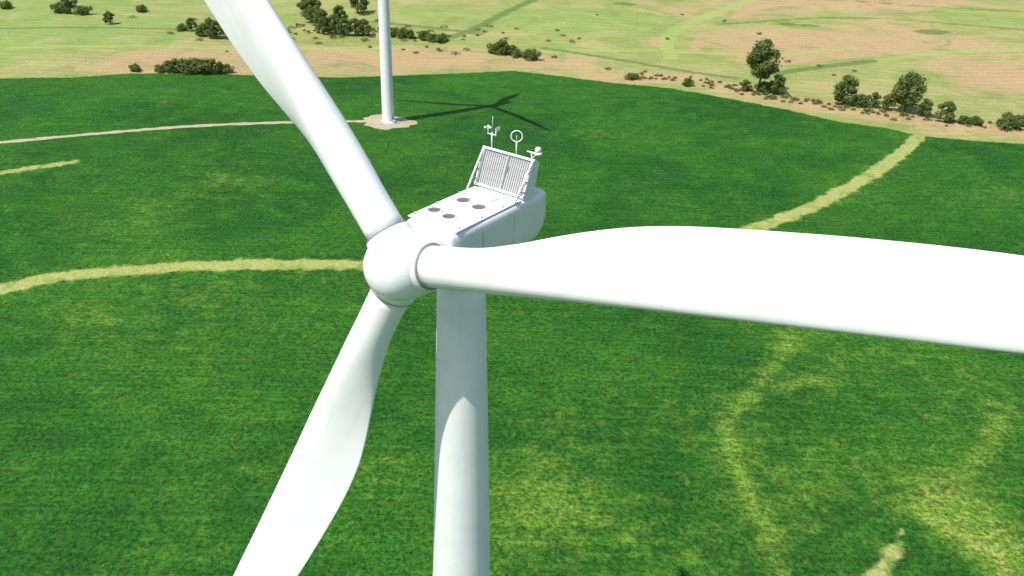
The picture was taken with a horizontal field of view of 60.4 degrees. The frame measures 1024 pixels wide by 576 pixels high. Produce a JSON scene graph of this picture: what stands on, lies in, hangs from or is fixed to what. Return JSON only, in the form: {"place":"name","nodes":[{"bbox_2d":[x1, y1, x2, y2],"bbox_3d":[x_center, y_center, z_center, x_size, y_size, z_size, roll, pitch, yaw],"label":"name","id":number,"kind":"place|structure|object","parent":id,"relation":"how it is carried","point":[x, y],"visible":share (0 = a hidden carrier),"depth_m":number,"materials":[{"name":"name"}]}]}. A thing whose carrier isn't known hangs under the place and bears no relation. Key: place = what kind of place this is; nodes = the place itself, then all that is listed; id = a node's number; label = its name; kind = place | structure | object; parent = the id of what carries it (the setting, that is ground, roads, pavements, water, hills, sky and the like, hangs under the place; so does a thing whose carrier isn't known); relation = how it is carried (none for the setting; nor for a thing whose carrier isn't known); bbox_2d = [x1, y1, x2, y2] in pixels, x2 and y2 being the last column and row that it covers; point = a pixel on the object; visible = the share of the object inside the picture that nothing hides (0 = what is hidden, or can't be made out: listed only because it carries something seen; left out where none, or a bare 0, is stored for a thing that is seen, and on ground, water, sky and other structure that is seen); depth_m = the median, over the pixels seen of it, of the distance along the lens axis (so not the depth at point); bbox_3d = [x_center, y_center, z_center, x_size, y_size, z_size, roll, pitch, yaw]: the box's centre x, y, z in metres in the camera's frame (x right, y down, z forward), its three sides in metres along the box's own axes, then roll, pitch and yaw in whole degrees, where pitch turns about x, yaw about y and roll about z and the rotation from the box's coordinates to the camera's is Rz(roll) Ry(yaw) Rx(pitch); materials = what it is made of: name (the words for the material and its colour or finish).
{"place":"outdoors","nodes":[
{"label":"outdoors","id":0,"kind":"place"},
{"bbox_2d":[0,120,365,143],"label":"gravel road","id":1,"kind":"structure","parent":0,"point":[143,129],"depth_m":303.76,"materials":[{"name":"beige gravel"}]},
{"bbox_2d":[0,0,1023,575],"bbox_3d":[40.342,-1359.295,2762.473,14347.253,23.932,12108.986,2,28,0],"label":"ground","id":2,"kind":"structure","parent":0,"point":[180,308],"depth_m":201.09,"materials":[{"name":"green plant"}]},
{"bbox_2d":[0,0,12,8],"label":"shrub","id":3,"kind":"object","parent":2,"relation":"on","point":[6,4],"visible":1,"depth_m":478.04,"materials":[{"name":"green plant"}]},
{"bbox_2d":[49,1,66,13],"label":"shrub","id":4,"kind":"object","parent":2,"relation":"on","point":[59,5],"visible":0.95,"depth_m":468.41,"materials":[{"name":"green plant"}]},
{"bbox_2d":[60,0,77,12],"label":"deciduous tree","id":5,"kind":"object","parent":2,"relation":"on","point":[70,4],"visible":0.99,"depth_m":467.04,"materials":[{"name":"green plant"}]},
{"bbox_2d":[71,5,92,15],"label":"shrub","id":6,"kind":"object","parent":2,"relation":"on","point":[83,10],"visible":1,"depth_m":466.52,"materials":[{"name":"green plant"}]},
{"bbox_2d":[101,11,114,23],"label":"deciduous tree","id":7,"kind":"object","parent":2,"relation":"on","point":[109,18],"visible":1,"depth_m":446.47,"materials":[{"name":"green plant"}]},
{"bbox_2d":[128,63,140,71],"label":"shrub","id":8,"kind":"object","parent":2,"relation":"on","point":[134,67],"visible":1,"depth_m":366.46,"materials":[{"name":"green plant"}]},
{"bbox_2d":[135,4,147,11],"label":"shrub","id":9,"kind":"object","parent":2,"relation":"on","point":[139,8],"visible":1,"depth_m":479.76,"materials":[{"name":"green plant"}]},
{"bbox_2d":[154,63,164,73],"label":"shrub","id":10,"kind":"object","parent":2,"relation":"on","point":[159,68],"visible":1,"depth_m":367.04,"materials":[{"name":"green plant"}]},
{"bbox_2d":[162,58,178,73],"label":"shrub","id":11,"kind":"object","parent":2,"relation":"on","point":[167,65],"visible":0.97,"depth_m":366.98,"materials":[{"name":"green plant"}]},
{"bbox_2d":[175,22,186,30],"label":"shrub","id":12,"kind":"object","parent":2,"relation":"on","point":[181,27],"visible":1,"depth_m":441.00,"materials":[{"name":"green plant"}]},
{"bbox_2d":[171,57,193,74],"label":"shrub","id":13,"kind":"object","parent":2,"relation":"on","point":[182,65],"visible":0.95,"depth_m":366.15,"materials":[{"name":"green plant"}]},
{"bbox_2d":[185,17,196,29],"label":"deciduous tree","id":14,"kind":"object","parent":2,"relation":"on","point":[189,25],"visible":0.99,"depth_m":440.69,"materials":[{"name":"green plant"}]},
{"bbox_2d":[176,56,209,73],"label":"shrub","id":15,"kind":"object","parent":2,"relation":"on","point":[190,60],"visible":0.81,"depth_m":367.72,"materials":[{"name":"green plant"}]},
{"bbox_2d":[186,59,211,73],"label":"shrub","id":16,"kind":"object","parent":2,"relation":"on","point":[201,66],"visible":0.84,"depth_m":367.31,"materials":[{"name":"green plant"}]},
{"bbox_2d":[194,25,206,36],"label":"shrub","id":17,"kind":"object","parent":2,"relation":"on","point":[198,30],"visible":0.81,"depth_m":431.70,"materials":[{"name":"green plant"}]},
{"bbox_2d":[199,17,218,37],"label":"deciduous tree","id":18,"kind":"object","parent":2,"relation":"on","point":[207,21],"visible":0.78,"depth_m":428.29,"materials":[{"name":"green plant"}]},
{"bbox_2d":[203,58,222,72],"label":"shrub","id":19,"kind":"object","parent":2,"relation":"on","point":[211,63],"visible":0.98,"depth_m":369.22,"materials":[{"name":"green plant"}]},
{"bbox_2d":[208,20,224,38],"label":"deciduous tree","id":20,"kind":"object","parent":2,"relation":"on","point":[213,23],"visible":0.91,"depth_m":427.70,"materials":[{"name":"green plant"}]},
{"bbox_2d":[215,64,234,73],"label":"shrub","id":21,"kind":"object","parent":2,"relation":"on","point":[227,67],"visible":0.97,"depth_m":372.00,"materials":[{"name":"green plant"}]},
{"bbox_2d":[296,0,311,14],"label":"deciduous tree","id":22,"kind":"object","parent":2,"relation":"on","point":[300,7],"visible":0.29,"depth_m":480.94,"materials":[{"name":"green plant"}]},
{"bbox_2d":[299,0,321,17],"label":"deciduous tree","id":23,"kind":"object","parent":2,"relation":"on","point":[312,3],"visible":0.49,"depth_m":473.74,"materials":[{"name":"green plant"}]},
{"bbox_2d":[307,5,324,24],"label":"deciduous tree","id":24,"kind":"object","parent":2,"relation":"on","point":[312,10],"visible":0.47,"depth_m":466.34,"materials":[{"name":"green plant"}]},
{"bbox_2d":[313,8,328,29],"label":"deciduous tree","id":25,"kind":"object","parent":2,"relation":"on","point":[320,12],"visible":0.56,"depth_m":457.07,"materials":[{"name":"green plant"}]},
{"bbox_2d":[314,16,330,33],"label":"deciduous tree","id":26,"kind":"object","parent":2,"relation":"on","point":[324,20],"visible":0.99,"depth_m":451.07,"materials":[{"name":"green plant"}]},
{"bbox_2d":[326,13,339,32],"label":"deciduous tree","id":27,"kind":"object","parent":2,"relation":"on","point":[335,18],"visible":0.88,"depth_m":451.07,"materials":[{"name":"green plant"}]},
{"bbox_2d":[333,5,348,18],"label":"deciduous tree","id":28,"kind":"object","parent":2,"relation":"on","point":[337,9],"visible":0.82,"depth_m":475.83,"materials":[{"name":"green plant"}]},
{"bbox_2d":[336,18,350,35],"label":"deciduous tree","id":29,"kind":"object","parent":2,"relation":"on","point":[340,26],"visible":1,"depth_m":448.77,"materials":[{"name":"green plant"}]},
{"bbox_2d":[346,17,361,35],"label":"deciduous tree","id":30,"kind":"object","parent":2,"relation":"on","point":[355,27],"visible":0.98,"depth_m":450.06,"materials":[{"name":"green plant"}]},
{"bbox_2d":[350,0,369,13],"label":"deciduous tree","id":31,"kind":"object","parent":2,"relation":"on","point":[362,5],"visible":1,"depth_m":496.09,"materials":[{"name":"green plant"}]},
{"bbox_2d":[358,18,371,35],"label":"deciduous tree","id":32,"kind":"object","parent":2,"relation":"on","point":[363,21],"visible":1,"depth_m":450.51,"materials":[{"name":"green plant"}]},
{"bbox_2d":[378,0,399,124],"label":"wind turbine","id":33,"kind":"object","parent":2,"relation":"on","point":[387,98],"visible":0.99,"depth_m":317.27,"materials":[{"name":"white paint"}]},
{"bbox_2d":[363,114,416,129],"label":"turbine pad","id":34,"kind":"object","parent":2,"relation":"on","point":[374,121],"visible":0.91,"depth_m":327.01,"materials":[{"name":"beige gravel"}]},
{"bbox_2d":[390,27,398,36],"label":"shrub","id":35,"kind":"object","parent":2,"relation":"on","point":[393,31],"visible":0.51,"depth_m":452.96,"materials":[{"name":"green plant"}]},
{"bbox_2d":[395,27,408,38],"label":"shrub","id":36,"kind":"object","parent":2,"relation":"on","point":[400,32],"visible":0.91,"depth_m":450.22,"materials":[{"name":"green plant"}]},
{"bbox_2d":[404,29,415,38],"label":"shrub","id":37,"kind":"object","parent":2,"relation":"on","point":[410,33],"visible":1,"depth_m":450.02,"materials":[{"name":"green plant"}]},
{"bbox_2d":[417,30,428,39],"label":"shrub","id":38,"kind":"object","parent":2,"relation":"on","point":[421,34],"visible":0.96,"depth_m":447.12,"materials":[{"name":"green plant"}]},
{"bbox_2d":[426,32,436,42],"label":"shrub","id":39,"kind":"object","parent":2,"relation":"on","point":[430,37],"visible":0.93,"depth_m":445.19,"materials":[{"name":"green plant"}]},
{"bbox_2d":[434,33,447,42],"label":"shrub","id":40,"kind":"object","parent":2,"relation":"on","point":[442,38],"visible":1,"depth_m":444.29,"materials":[{"name":"green plant"}]},
{"bbox_2d":[486,43,501,54],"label":"shrub","id":41,"kind":"object","parent":2,"relation":"on","point":[493,51],"visible":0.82,"depth_m":427.86,"materials":[{"name":"green plant"}]},
{"bbox_2d":[489,38,509,54],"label":"shrub","id":42,"kind":"object","parent":2,"relation":"on","point":[504,46],"visible":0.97,"depth_m":425.56,"materials":[{"name":"green plant"}]},
{"bbox_2d":[505,44,518,54],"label":"shrub","id":43,"kind":"object","parent":2,"relation":"on","point":[511,47],"visible":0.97,"depth_m":425.26,"materials":[{"name":"green plant"}]},
{"bbox_2d":[511,49,521,58],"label":"shrub","id":44,"kind":"object","parent":2,"relation":"on","point":[516,52],"visible":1,"depth_m":422.72,"materials":[{"name":"green plant"}]},
{"bbox_2d":[521,49,541,60],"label":"shrub","id":45,"kind":"object","parent":2,"relation":"on","point":[529,54],"visible":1,"depth_m":418.43,"materials":[{"name":"green plant"}]},
{"bbox_2d":[128,14,1023,130],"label":"roadside brush","id":46,"kind":"object","parent":2,"relation":"on","point":[753,93],"visible":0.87,"depth_m":387.97,"materials":[{"name":"green plant"}]},
{"bbox_2d":[204,0,1023,575],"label":"wind turbine","id":47,"kind":"object","parent":2,"relation":"on","point":[466,250],"visible":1,"depth_m":41.88,"materials":[{"name":"white paint"}]},
{"bbox_2d":[624,73,638,79],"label":"shrub","id":48,"kind":"object","parent":2,"relation":"on","point":[632,76],"visible":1,"depth_m":393.10,"materials":[{"name":"green plant"}]},
{"bbox_2d":[681,77,694,86],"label":"shrub","id":49,"kind":"object","parent":2,"relation":"on","point":[688,81],"visible":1,"depth_m":384.78,"materials":[{"name":"green plant"}]},
{"bbox_2d":[739,79,752,90],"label":"shrub","id":50,"kind":"object","parent":2,"relation":"on","point":[745,86],"visible":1,"depth_m":379.12,"materials":[{"name":"green plant"}]},
{"bbox_2d":[746,37,783,90],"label":"deciduous tree","id":51,"kind":"object","parent":2,"relation":"on","point":[761,62],"visible":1,"depth_m":371.26,"materials":[{"name":"green plant"}]},
{"bbox_2d":[758,81,771,93],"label":"shrub","id":52,"kind":"object","parent":2,"relation":"on","point":[763,85],"visible":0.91,"depth_m":377.36,"materials":[{"name":"green plant"}]},
{"bbox_2d":[770,74,786,93],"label":"shrub","id":53,"kind":"object","parent":2,"relation":"on","point":[780,80],"visible":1,"depth_m":373.78,"materials":[{"name":"green plant"}]},
{"bbox_2d":[831,74,859,103],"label":"deciduous tree","id":54,"kind":"object","parent":2,"relation":"on","point":[840,94],"visible":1,"depth_m":360.65,"materials":[{"name":"green plant"}]},
{"bbox_2d":[851,93,868,107],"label":"shrub","id":55,"kind":"object","parent":2,"relation":"on","point":[861,100],"visible":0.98,"depth_m":361.03,"materials":[{"name":"green plant"}]},
{"bbox_2d":[866,92,880,106],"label":"deciduous tree","id":56,"kind":"object","parent":2,"relation":"on","point":[873,101],"visible":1,"depth_m":359.86,"materials":[{"name":"green plant"}]},
{"bbox_2d":[882,93,898,110],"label":"deciduous tree","id":57,"kind":"object","parent":2,"relation":"on","point":[888,101],"visible":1,"depth_m":356.42,"materials":[{"name":"green plant"}]},
{"bbox_2d":[891,70,929,111],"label":"deciduous tree","id":58,"kind":"object","parent":2,"relation":"on","point":[901,93],"visible":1,"depth_m":350.68,"materials":[{"name":"green plant"}]},
{"bbox_2d":[916,99,933,115],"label":"deciduous tree","id":59,"kind":"object","parent":2,"relation":"on","point":[928,104],"visible":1,"depth_m":349.70,"materials":[{"name":"green plant"}]},
{"bbox_2d":[933,100,955,121],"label":"deciduous tree","id":60,"kind":"object","parent":2,"relation":"on","point":[950,110],"visible":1,"depth_m":343.06,"materials":[{"name":"green plant"}]},
{"bbox_2d":[955,115,971,124],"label":"shrub","id":61,"kind":"object","parent":2,"relation":"on","point":[963,120],"visible":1,"depth_m":342.94,"materials":[{"name":"green plant"}]},
{"bbox_2d":[968,115,984,124],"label":"shrub","id":62,"kind":"object","parent":2,"relation":"on","point":[975,119],"visible":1,"depth_m":342.06,"materials":[{"name":"green plant"}]},
{"bbox_2d":[995,110,1023,131],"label":"shrub","id":63,"kind":"object","parent":2,"relation":"on","point":[1007,120],"visible":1,"depth_m":337.63,"materials":[{"name":"green plant"}]},
{"bbox_2d":[1016,115,1023,126],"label":"shrub","id":64,"kind":"object","parent":2,"relation":"on","point":[1021,118],"visible":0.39,"depth_m":342.68,"materials":[{"name":"green plant"}]}
]}

